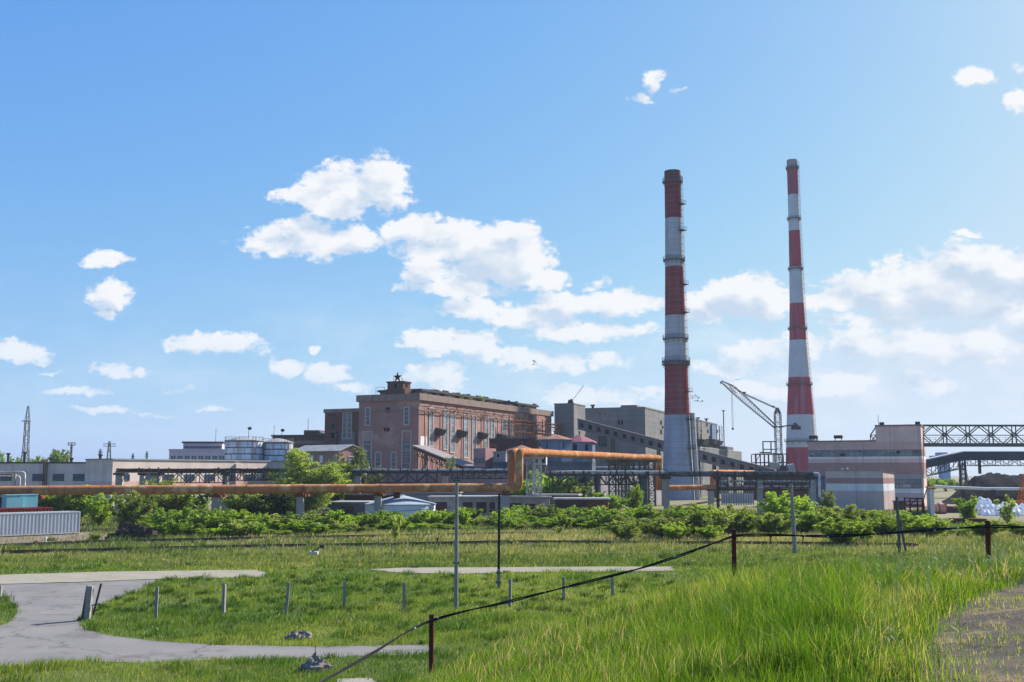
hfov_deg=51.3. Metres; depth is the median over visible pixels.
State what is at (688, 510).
shrub
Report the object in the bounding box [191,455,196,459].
window
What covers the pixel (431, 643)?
fence pole
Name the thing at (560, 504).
door
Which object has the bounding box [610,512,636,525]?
shrub
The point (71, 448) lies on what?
pylon
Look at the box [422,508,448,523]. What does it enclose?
shrub
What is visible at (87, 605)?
gate post
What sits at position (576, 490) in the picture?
bush
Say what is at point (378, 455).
window
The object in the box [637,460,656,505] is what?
lattice tower
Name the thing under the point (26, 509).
shipping container
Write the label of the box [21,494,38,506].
cabin
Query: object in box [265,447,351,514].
tree
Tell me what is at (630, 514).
shrub
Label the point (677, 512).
shrub
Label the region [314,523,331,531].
shrub
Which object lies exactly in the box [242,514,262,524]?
shrub
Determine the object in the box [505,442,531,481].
silo
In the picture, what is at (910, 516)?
bush
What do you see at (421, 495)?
shed
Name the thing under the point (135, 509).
bush
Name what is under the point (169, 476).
window
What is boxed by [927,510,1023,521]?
yard
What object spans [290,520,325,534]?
shrub
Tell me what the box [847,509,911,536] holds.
bush
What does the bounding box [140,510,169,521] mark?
shrub
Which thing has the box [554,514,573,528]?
shrub
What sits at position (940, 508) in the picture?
tank drum
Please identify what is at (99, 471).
workshop
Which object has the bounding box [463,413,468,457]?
window
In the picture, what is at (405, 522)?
shrub
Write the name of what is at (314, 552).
switch stand
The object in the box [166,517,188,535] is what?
shrub
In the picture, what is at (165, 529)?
shrub
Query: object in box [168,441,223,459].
office building
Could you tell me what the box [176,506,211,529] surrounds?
shrub
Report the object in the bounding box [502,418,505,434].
window
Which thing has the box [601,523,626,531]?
shrub
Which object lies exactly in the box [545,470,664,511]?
pipe bridge
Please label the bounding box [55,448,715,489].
pipeline
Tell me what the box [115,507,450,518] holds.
wire
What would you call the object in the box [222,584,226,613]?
fence post
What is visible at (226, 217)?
sky
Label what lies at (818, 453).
window
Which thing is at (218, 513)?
shrub
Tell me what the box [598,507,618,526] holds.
shrub
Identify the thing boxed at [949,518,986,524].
steel trough
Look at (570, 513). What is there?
shrub
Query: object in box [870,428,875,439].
truss bridge
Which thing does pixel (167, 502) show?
tree
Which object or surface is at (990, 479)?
coal heap
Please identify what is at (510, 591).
fence post
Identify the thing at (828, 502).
bush
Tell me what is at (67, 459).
tree
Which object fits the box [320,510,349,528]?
shrub
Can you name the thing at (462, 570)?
concrete path
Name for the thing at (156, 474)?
pipe bridge
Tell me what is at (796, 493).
brown yard building
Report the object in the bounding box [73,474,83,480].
window
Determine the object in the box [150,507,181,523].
shrub
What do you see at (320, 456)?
window
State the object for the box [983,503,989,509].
bulk bag
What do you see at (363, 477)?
tree
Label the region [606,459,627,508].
lattice tower
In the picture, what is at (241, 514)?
shrub
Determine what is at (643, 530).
shrub
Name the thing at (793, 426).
tower crane
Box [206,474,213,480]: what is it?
window
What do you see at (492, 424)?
window
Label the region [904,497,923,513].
loading gantry
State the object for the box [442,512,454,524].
shrub
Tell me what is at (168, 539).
railway track
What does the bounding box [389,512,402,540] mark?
bush
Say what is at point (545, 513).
shrub
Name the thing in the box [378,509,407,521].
shrub
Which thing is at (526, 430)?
window
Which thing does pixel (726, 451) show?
end block
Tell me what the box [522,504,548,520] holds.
shrub
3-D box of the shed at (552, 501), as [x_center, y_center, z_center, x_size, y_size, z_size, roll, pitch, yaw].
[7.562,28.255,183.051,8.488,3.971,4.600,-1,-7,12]
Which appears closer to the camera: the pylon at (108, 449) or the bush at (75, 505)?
the bush at (75, 505)
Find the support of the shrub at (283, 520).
on the ground at (941, 495)
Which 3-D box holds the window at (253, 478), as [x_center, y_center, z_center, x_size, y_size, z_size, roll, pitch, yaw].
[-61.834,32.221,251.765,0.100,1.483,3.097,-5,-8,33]
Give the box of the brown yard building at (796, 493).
[743,477,807,499]
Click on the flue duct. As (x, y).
(602, 468)
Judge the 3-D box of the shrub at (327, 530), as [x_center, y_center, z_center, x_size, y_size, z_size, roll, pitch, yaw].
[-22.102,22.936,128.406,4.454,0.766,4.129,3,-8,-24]
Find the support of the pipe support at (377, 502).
on the ground at (941, 495)
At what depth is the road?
46.26 m
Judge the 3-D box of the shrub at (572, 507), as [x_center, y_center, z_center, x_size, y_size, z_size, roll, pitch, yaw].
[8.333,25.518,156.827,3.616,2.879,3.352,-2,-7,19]
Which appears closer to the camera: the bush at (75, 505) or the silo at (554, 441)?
the bush at (75, 505)
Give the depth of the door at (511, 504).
178.14 m
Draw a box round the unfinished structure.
[751,441,795,470]
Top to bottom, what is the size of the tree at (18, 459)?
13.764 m
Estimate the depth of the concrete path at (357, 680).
37.60 m
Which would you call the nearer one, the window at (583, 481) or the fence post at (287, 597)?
the fence post at (287, 597)
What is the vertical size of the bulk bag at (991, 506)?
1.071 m
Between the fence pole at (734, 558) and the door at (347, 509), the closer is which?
the fence pole at (734, 558)
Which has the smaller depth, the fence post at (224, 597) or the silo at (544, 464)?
the fence post at (224, 597)
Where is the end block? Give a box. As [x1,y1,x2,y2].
[697,446,742,495]
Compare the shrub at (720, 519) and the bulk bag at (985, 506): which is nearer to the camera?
the shrub at (720, 519)
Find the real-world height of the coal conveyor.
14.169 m
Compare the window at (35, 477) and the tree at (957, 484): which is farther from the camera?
the tree at (957, 484)
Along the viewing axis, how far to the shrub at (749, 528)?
127.65 m
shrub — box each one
[135,517,164,530]
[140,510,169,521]
[141,521,161,530]
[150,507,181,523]
[150,522,174,537]
[161,511,195,530]
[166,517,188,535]
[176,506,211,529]
[181,521,205,535]
[196,528,210,535]
[202,515,214,529]
[207,507,232,528]
[207,527,226,535]
[208,508,230,516]
[210,528,235,535]
[219,509,248,528]
[219,517,258,536]
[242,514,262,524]
[248,522,266,536]
[249,512,270,527]
[261,529,274,534]
[263,521,287,530]
[269,513,285,527]
[273,529,291,534]
[275,511,300,528]
[279,519,305,533]
[286,510,324,523]
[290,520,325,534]
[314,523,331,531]
[316,529,346,533]
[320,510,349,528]
[326,520,357,531]
[343,517,359,524]
[343,525,374,532]
[346,515,372,526]
[363,512,384,527]
[372,523,394,529]
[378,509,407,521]
[387,518,410,529]
[398,523,428,529]
[408,510,430,524]
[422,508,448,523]
[429,523,454,528]
[439,524,465,529]
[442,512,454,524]
[453,507,483,522]
[458,507,471,524]
[468,515,486,525]
[479,511,507,525]
[491,517,514,528]
[492,508,521,519]
[502,505,536,516]
[508,517,525,526]
[511,513,531,522]
[513,521,534,529]
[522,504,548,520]
[522,521,550,528]
[524,515,542,522]
[534,504,560,520]
[537,517,559,527]
[550,513,574,519]
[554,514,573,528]
[559,505,578,512]
[565,509,586,517]
[571,515,597,527]
[577,505,601,519]
[577,521,602,528]
[588,515,600,523]
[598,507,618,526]
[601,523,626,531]
[605,518,644,539]
[607,510,635,521]
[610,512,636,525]
[621,503,663,520]
[631,517,657,535]
[641,513,695,537]
[658,507,696,516]
[661,521,691,540]
[663,504,713,535]
[682,502,717,510]
[687,505,733,534]
[693,525,720,539]
[708,503,752,533]
[734,514,759,533]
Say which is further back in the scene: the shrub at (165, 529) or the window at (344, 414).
the window at (344, 414)
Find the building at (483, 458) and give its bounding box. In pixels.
[473,444,495,468]
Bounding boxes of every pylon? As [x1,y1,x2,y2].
[21,406,30,461]
[68,442,75,457]
[106,441,110,458]
[958,462,968,481]
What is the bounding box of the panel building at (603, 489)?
[595,473,661,503]
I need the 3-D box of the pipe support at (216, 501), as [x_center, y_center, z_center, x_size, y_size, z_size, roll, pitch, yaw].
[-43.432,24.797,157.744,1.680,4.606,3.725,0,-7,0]
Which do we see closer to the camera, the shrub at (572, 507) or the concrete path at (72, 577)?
the concrete path at (72, 577)
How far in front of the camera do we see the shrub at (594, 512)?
147.37 m
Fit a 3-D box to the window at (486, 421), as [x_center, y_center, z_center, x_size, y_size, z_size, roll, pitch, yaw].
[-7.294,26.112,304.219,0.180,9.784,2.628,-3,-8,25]
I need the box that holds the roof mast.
[722,410,724,445]
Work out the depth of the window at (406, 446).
270.05 m
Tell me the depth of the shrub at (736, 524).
126.91 m
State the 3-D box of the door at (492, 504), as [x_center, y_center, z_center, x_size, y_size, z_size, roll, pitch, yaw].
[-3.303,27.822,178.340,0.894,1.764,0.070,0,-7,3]
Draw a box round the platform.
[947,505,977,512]
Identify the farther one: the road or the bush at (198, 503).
the bush at (198, 503)
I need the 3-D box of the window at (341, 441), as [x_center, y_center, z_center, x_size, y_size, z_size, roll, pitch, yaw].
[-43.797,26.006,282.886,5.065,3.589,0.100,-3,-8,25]
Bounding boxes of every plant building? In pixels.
[492,451,506,468]
[493,462,595,496]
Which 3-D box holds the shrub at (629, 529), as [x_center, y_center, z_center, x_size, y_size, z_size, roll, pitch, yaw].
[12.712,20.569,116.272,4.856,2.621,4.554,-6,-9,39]
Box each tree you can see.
[0,451,5,461]
[9,456,20,461]
[36,455,48,461]
[49,448,67,461]
[60,450,70,461]
[116,475,201,516]
[221,480,261,514]
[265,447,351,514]
[326,460,354,510]
[327,445,371,493]
[354,458,386,493]
[443,455,455,468]
[927,477,948,489]
[927,480,937,487]
[941,479,956,490]
[953,482,964,489]
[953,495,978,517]
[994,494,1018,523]
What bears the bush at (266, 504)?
on the ground at (941, 495)
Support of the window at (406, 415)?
in the power hall
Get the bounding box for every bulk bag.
[977,496,982,503]
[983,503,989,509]
[983,510,990,515]
[989,504,994,509]
[992,508,999,515]
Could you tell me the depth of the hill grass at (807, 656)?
15.12 m
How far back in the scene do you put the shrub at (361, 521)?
139.75 m
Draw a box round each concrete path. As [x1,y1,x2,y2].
[0,570,264,583]
[337,678,375,681]
[370,566,673,573]
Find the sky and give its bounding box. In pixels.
[0,0,1023,475]
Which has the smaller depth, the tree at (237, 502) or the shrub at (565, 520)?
the shrub at (565, 520)
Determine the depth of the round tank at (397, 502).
165.53 m
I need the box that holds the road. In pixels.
[0,579,428,665]
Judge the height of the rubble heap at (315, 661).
1.005 m
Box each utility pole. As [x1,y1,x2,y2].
[453,478,459,608]
[496,494,501,588]
[790,484,797,552]
[895,497,906,550]
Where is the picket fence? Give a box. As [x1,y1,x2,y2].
[721,491,753,504]
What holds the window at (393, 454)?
in the power hall
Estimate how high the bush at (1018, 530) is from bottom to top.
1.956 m
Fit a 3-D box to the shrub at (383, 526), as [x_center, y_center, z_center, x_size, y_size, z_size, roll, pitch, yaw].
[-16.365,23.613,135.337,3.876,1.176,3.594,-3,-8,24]
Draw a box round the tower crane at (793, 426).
[720,381,800,464]
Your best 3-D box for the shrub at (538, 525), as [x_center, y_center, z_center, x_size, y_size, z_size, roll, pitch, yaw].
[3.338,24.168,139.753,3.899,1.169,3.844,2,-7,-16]
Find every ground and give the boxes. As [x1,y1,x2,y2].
[0,476,1023,681]
[0,532,106,543]
[888,577,1023,681]
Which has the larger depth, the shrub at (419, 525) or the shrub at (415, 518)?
the shrub at (415, 518)
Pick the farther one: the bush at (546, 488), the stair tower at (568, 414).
the stair tower at (568, 414)
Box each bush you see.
[38,495,70,510]
[41,484,97,519]
[80,492,115,525]
[89,532,102,539]
[107,490,157,526]
[175,484,212,514]
[248,493,288,516]
[270,493,307,515]
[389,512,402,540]
[509,478,543,494]
[525,469,577,493]
[552,524,564,534]
[558,479,594,496]
[593,492,630,510]
[625,483,644,508]
[745,512,799,533]
[756,490,806,524]
[777,508,827,532]
[797,495,818,514]
[814,516,868,541]
[815,504,870,526]
[819,489,836,511]
[846,519,880,540]
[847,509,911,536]
[892,510,939,529]
[905,518,953,537]
[945,529,969,534]
[963,519,1008,536]
[1002,522,1023,535]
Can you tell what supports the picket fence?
on the ground at (941, 495)
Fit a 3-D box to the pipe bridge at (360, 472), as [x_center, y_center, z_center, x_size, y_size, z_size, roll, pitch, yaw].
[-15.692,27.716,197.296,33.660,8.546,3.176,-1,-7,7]
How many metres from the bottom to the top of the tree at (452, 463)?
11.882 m
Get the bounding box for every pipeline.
[0,448,754,495]
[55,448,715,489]
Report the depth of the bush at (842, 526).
109.52 m
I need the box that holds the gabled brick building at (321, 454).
[291,444,366,506]
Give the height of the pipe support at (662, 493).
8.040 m
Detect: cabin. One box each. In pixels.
[2,494,21,507]
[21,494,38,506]
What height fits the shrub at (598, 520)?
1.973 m
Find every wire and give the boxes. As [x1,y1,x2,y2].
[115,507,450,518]
[460,506,787,520]
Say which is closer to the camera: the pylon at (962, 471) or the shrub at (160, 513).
the shrub at (160, 513)
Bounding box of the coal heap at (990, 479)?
[942,472,1023,503]
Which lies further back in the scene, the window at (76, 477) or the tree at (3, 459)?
the tree at (3, 459)
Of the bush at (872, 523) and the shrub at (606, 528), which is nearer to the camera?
the bush at (872, 523)
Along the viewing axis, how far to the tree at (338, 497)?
187.65 m
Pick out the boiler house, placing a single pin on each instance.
(645, 421)
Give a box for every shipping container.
[0,507,52,512]
[0,511,80,536]
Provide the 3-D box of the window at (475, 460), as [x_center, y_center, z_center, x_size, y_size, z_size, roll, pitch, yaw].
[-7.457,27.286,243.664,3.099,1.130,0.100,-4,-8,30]
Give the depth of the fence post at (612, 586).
63.17 m
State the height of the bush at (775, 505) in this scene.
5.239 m
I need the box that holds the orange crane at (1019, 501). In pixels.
[1008,474,1023,505]
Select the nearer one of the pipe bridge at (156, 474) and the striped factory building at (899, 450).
the pipe bridge at (156, 474)
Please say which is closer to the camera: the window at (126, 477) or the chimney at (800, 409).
the window at (126, 477)
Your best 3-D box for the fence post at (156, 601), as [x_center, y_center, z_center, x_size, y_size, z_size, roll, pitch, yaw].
[-18.007,13.298,54.012,0.150,1.701,0.150,1,-10,-10]
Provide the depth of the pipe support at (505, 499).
169.89 m
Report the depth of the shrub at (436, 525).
138.58 m
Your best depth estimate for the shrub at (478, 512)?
155.50 m
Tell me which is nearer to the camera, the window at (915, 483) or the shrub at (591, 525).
the shrub at (591, 525)
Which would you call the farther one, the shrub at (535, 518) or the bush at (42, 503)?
the bush at (42, 503)
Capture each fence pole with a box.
[429,614,434,674]
[730,529,736,578]
[983,520,990,560]
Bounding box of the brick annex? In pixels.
[323,408,358,445]
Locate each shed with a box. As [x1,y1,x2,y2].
[331,500,372,516]
[344,494,393,500]
[392,492,462,501]
[427,495,550,516]
[489,438,538,450]
[529,494,581,510]
[553,497,609,513]
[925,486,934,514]
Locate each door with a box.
[341,506,353,514]
[435,502,446,512]
[463,502,472,510]
[476,502,485,512]
[490,502,494,512]
[510,503,521,510]
[525,504,534,510]
[556,501,586,513]
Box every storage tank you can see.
[224,427,263,459]
[262,429,293,465]
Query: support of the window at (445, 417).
in the power hall
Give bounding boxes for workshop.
[0,461,85,500]
[85,458,290,506]
[824,467,894,510]
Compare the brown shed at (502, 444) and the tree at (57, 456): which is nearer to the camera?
the brown shed at (502, 444)
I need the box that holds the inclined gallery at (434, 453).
[412,445,473,468]
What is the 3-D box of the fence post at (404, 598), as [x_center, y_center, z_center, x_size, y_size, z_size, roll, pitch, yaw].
[-5.798,13.760,57.309,0.150,1.594,0.150,-1,-5,-6]
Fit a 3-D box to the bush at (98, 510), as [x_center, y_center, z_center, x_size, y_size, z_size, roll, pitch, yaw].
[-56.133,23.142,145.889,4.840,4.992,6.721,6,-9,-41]
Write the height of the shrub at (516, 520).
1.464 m
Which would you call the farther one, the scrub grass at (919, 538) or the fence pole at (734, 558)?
the scrub grass at (919, 538)
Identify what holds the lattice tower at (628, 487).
on the ground at (941, 495)
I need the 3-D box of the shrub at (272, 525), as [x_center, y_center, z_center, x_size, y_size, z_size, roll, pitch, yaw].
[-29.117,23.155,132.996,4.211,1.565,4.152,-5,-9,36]
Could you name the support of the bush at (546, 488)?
on the ground at (941, 495)
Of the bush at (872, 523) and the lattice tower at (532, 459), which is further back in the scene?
the lattice tower at (532, 459)
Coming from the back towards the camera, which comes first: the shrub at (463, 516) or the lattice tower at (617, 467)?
the lattice tower at (617, 467)
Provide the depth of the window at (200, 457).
329.01 m
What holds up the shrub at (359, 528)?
on the ground at (941, 495)
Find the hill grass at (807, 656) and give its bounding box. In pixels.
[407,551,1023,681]
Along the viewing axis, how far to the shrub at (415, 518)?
142.76 m
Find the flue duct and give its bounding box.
[596,466,666,470]
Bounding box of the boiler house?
[585,405,723,468]
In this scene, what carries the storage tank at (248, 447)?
on the ground at (941, 495)
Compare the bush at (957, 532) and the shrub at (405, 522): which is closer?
the bush at (957, 532)
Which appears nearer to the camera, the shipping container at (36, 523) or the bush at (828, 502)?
the shipping container at (36, 523)
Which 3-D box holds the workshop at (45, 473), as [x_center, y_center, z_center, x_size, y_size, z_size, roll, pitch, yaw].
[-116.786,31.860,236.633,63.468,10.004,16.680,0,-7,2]
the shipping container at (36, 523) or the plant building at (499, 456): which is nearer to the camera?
the shipping container at (36, 523)
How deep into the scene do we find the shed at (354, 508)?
177.67 m
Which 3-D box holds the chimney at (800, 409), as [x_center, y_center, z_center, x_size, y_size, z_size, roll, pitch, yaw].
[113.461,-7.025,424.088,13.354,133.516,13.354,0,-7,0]
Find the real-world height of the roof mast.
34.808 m
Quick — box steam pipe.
[934,485,1023,504]
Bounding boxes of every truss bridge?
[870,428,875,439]
[923,424,1023,446]
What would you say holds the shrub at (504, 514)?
on the ground at (941, 495)
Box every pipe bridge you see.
[113,467,320,511]
[342,468,507,493]
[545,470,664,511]
[660,471,820,513]
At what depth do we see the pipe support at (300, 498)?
160.10 m
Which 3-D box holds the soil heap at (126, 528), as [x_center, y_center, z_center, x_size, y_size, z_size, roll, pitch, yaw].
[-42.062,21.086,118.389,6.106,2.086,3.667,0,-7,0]
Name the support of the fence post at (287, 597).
on the ground at (941, 495)
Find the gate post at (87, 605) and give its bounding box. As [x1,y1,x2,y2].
[81,583,101,620]
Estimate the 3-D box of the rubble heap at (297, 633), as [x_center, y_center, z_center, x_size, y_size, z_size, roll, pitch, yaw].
[-9.568,12.807,47.499,1.351,0.970,0.993,0,-7,0]
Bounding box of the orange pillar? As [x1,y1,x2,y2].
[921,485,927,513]
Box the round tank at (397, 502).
[365,492,435,517]
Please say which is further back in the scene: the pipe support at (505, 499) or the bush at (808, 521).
the pipe support at (505, 499)
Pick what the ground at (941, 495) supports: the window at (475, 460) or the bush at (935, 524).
the bush at (935, 524)
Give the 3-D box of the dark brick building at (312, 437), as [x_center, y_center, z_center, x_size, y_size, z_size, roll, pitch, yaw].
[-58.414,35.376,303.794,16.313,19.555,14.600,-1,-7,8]
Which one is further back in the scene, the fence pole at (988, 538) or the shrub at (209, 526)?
the shrub at (209, 526)
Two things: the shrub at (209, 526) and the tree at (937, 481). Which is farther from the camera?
the tree at (937, 481)
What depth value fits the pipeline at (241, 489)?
161.19 m
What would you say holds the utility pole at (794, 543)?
on the ground at (941, 495)
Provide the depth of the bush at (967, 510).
155.58 m
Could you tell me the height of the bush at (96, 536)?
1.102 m
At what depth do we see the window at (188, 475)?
236.86 m
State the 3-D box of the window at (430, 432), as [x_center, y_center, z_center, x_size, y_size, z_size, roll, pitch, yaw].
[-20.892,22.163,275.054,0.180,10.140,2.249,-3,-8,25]
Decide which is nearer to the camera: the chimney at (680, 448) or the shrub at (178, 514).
the shrub at (178, 514)
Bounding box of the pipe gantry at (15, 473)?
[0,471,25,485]
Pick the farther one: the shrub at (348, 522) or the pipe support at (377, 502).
the pipe support at (377, 502)
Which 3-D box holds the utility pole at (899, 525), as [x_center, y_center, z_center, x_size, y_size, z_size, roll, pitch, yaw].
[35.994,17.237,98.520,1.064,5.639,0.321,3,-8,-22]
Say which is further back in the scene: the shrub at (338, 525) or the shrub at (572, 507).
the shrub at (572, 507)
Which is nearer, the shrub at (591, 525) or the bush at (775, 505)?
the shrub at (591, 525)
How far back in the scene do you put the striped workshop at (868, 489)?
210.72 m
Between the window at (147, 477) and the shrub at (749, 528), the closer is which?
the shrub at (749, 528)
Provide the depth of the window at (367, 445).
274.83 m
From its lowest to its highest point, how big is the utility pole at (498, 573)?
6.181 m
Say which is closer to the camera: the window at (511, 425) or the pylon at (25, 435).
the window at (511, 425)
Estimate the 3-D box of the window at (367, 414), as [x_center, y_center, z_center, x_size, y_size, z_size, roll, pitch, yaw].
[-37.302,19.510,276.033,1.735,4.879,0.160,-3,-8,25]
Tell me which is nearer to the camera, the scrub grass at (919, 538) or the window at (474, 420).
the scrub grass at (919, 538)
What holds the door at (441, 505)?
in the shed at (487, 503)
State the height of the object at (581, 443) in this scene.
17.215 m
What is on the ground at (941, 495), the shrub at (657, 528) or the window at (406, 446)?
the shrub at (657, 528)
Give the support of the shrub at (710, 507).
on the ground at (941, 495)
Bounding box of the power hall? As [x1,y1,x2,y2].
[356,372,564,476]
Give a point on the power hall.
(398, 419)
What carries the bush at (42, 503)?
on the ground at (941, 495)
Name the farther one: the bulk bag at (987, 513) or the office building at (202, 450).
the office building at (202, 450)
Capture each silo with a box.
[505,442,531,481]
[535,431,573,461]
[535,443,547,480]
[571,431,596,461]
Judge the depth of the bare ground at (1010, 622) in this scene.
13.12 m
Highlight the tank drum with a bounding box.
[928,503,946,513]
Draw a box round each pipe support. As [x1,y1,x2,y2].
[210,494,227,514]
[294,493,309,515]
[372,492,385,516]
[499,491,511,512]
[661,479,663,505]
[706,489,714,505]
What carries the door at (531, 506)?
in the shed at (487, 503)
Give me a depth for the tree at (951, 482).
434.09 m
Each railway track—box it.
[0,532,533,545]
[0,540,918,553]
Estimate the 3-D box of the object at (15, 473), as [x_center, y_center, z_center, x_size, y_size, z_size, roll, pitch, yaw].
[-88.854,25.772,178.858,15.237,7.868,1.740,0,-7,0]
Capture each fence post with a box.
[154,586,158,618]
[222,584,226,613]
[284,582,289,613]
[343,581,345,608]
[402,582,405,609]
[508,579,511,606]
[562,577,564,599]
[611,577,613,597]
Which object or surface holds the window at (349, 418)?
in the brick annex
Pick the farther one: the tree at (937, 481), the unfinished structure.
the tree at (937, 481)
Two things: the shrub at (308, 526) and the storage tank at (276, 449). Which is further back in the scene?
the storage tank at (276, 449)
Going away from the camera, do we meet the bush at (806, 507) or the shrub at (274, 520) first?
the shrub at (274, 520)
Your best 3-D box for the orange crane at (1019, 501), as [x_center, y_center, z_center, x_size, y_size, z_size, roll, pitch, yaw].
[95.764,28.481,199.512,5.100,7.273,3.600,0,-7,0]
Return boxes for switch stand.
[310,544,324,554]
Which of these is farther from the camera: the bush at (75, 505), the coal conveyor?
the coal conveyor
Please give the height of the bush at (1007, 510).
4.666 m
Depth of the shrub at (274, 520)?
141.45 m
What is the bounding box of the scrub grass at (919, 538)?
[0,506,1023,567]
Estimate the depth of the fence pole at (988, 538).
25.57 m
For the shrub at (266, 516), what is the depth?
132.05 m
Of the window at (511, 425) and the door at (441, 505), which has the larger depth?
the window at (511, 425)
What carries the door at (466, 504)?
in the shed at (487, 503)
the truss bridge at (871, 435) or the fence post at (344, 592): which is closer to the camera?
the fence post at (344, 592)
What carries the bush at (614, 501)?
on the ground at (941, 495)
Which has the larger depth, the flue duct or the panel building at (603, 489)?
the flue duct
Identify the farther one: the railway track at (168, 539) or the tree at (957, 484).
the tree at (957, 484)
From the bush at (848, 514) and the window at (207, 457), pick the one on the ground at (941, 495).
the bush at (848, 514)
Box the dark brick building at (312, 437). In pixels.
[271,430,324,449]
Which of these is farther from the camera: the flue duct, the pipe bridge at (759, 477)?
the flue duct
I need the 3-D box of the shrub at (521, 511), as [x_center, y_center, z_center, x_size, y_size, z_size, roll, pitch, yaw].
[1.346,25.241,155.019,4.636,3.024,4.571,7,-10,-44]
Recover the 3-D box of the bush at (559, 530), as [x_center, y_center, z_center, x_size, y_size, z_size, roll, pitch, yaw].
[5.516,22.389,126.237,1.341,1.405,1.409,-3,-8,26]
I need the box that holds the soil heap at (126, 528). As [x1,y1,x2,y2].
[102,521,159,539]
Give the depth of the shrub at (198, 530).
121.80 m
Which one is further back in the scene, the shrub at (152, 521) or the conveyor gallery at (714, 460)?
the conveyor gallery at (714, 460)
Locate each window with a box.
[0,474,11,480]
[32,474,43,480]
[52,474,63,480]
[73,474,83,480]
[124,474,129,480]
[145,475,151,480]
[164,474,173,480]
[185,474,194,480]
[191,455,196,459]
[198,455,203,459]
[205,455,210,459]
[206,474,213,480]
[245,474,254,479]
[319,455,322,462]
[339,432,354,444]
[342,412,346,438]
[347,412,351,438]
[363,431,372,476]
[365,407,370,425]
[375,452,381,468]
[391,452,396,468]
[401,430,411,468]
[403,406,409,424]
[428,407,433,446]
[443,409,447,449]
[450,411,454,452]
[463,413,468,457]
[472,414,476,458]
[473,458,484,462]
[484,415,488,447]
[490,416,494,437]
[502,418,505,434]
[508,419,512,437]
[519,421,521,437]
[524,423,527,437]
[578,478,586,486]
[598,436,606,446]
[810,450,920,456]
[895,479,921,488]
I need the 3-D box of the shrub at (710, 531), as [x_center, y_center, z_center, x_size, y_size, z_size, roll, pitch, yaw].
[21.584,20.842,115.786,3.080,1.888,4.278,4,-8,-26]
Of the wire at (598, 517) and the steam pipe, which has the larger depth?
the steam pipe
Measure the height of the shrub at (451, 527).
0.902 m
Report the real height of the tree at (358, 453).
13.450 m
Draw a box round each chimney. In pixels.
[662,169,700,499]
[784,159,817,470]
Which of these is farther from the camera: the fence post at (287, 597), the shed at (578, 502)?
the shed at (578, 502)
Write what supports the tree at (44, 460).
on the ground at (941, 495)
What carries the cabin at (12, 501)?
on the ground at (941, 495)
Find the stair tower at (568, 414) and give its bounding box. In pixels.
[554,385,585,437]
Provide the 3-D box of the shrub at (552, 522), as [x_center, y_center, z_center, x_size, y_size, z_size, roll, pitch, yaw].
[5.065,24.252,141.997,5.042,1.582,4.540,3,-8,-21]
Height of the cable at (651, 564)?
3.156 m
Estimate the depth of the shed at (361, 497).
187.68 m
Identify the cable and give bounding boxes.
[320,525,1023,681]
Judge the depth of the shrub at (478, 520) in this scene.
147.08 m
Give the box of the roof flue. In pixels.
[23,452,26,461]
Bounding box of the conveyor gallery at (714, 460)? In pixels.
[577,418,775,497]
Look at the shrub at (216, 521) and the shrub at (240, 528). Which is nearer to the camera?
the shrub at (240, 528)
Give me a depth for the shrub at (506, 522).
138.89 m
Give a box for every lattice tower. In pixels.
[525,456,543,495]
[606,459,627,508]
[621,460,635,507]
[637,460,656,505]
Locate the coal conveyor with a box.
[926,451,1023,485]
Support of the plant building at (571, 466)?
on the ground at (941, 495)
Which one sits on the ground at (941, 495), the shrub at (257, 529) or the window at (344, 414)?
the shrub at (257, 529)
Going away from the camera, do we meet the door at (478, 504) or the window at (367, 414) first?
the door at (478, 504)
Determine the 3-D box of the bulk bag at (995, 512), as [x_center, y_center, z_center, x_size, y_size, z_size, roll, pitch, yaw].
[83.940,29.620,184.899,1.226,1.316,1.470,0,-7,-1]
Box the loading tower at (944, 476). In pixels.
[929,452,956,480]
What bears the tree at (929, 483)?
on the ground at (941, 495)
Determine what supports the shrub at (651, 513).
on the ground at (941, 495)
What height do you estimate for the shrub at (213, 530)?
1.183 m
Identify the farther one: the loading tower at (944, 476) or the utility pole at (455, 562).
the loading tower at (944, 476)
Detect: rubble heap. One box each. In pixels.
[282,618,311,639]
[296,645,333,672]
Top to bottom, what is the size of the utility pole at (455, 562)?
7.238 m
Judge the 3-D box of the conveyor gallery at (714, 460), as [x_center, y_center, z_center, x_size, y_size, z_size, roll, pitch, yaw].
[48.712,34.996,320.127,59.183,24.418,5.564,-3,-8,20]
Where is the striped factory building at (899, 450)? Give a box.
[807,422,926,506]
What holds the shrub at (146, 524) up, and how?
on the ground at (941, 495)
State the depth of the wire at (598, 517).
70.44 m
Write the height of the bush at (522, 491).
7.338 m
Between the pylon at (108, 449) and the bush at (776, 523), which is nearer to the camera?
the bush at (776, 523)
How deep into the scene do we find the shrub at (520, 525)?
139.13 m

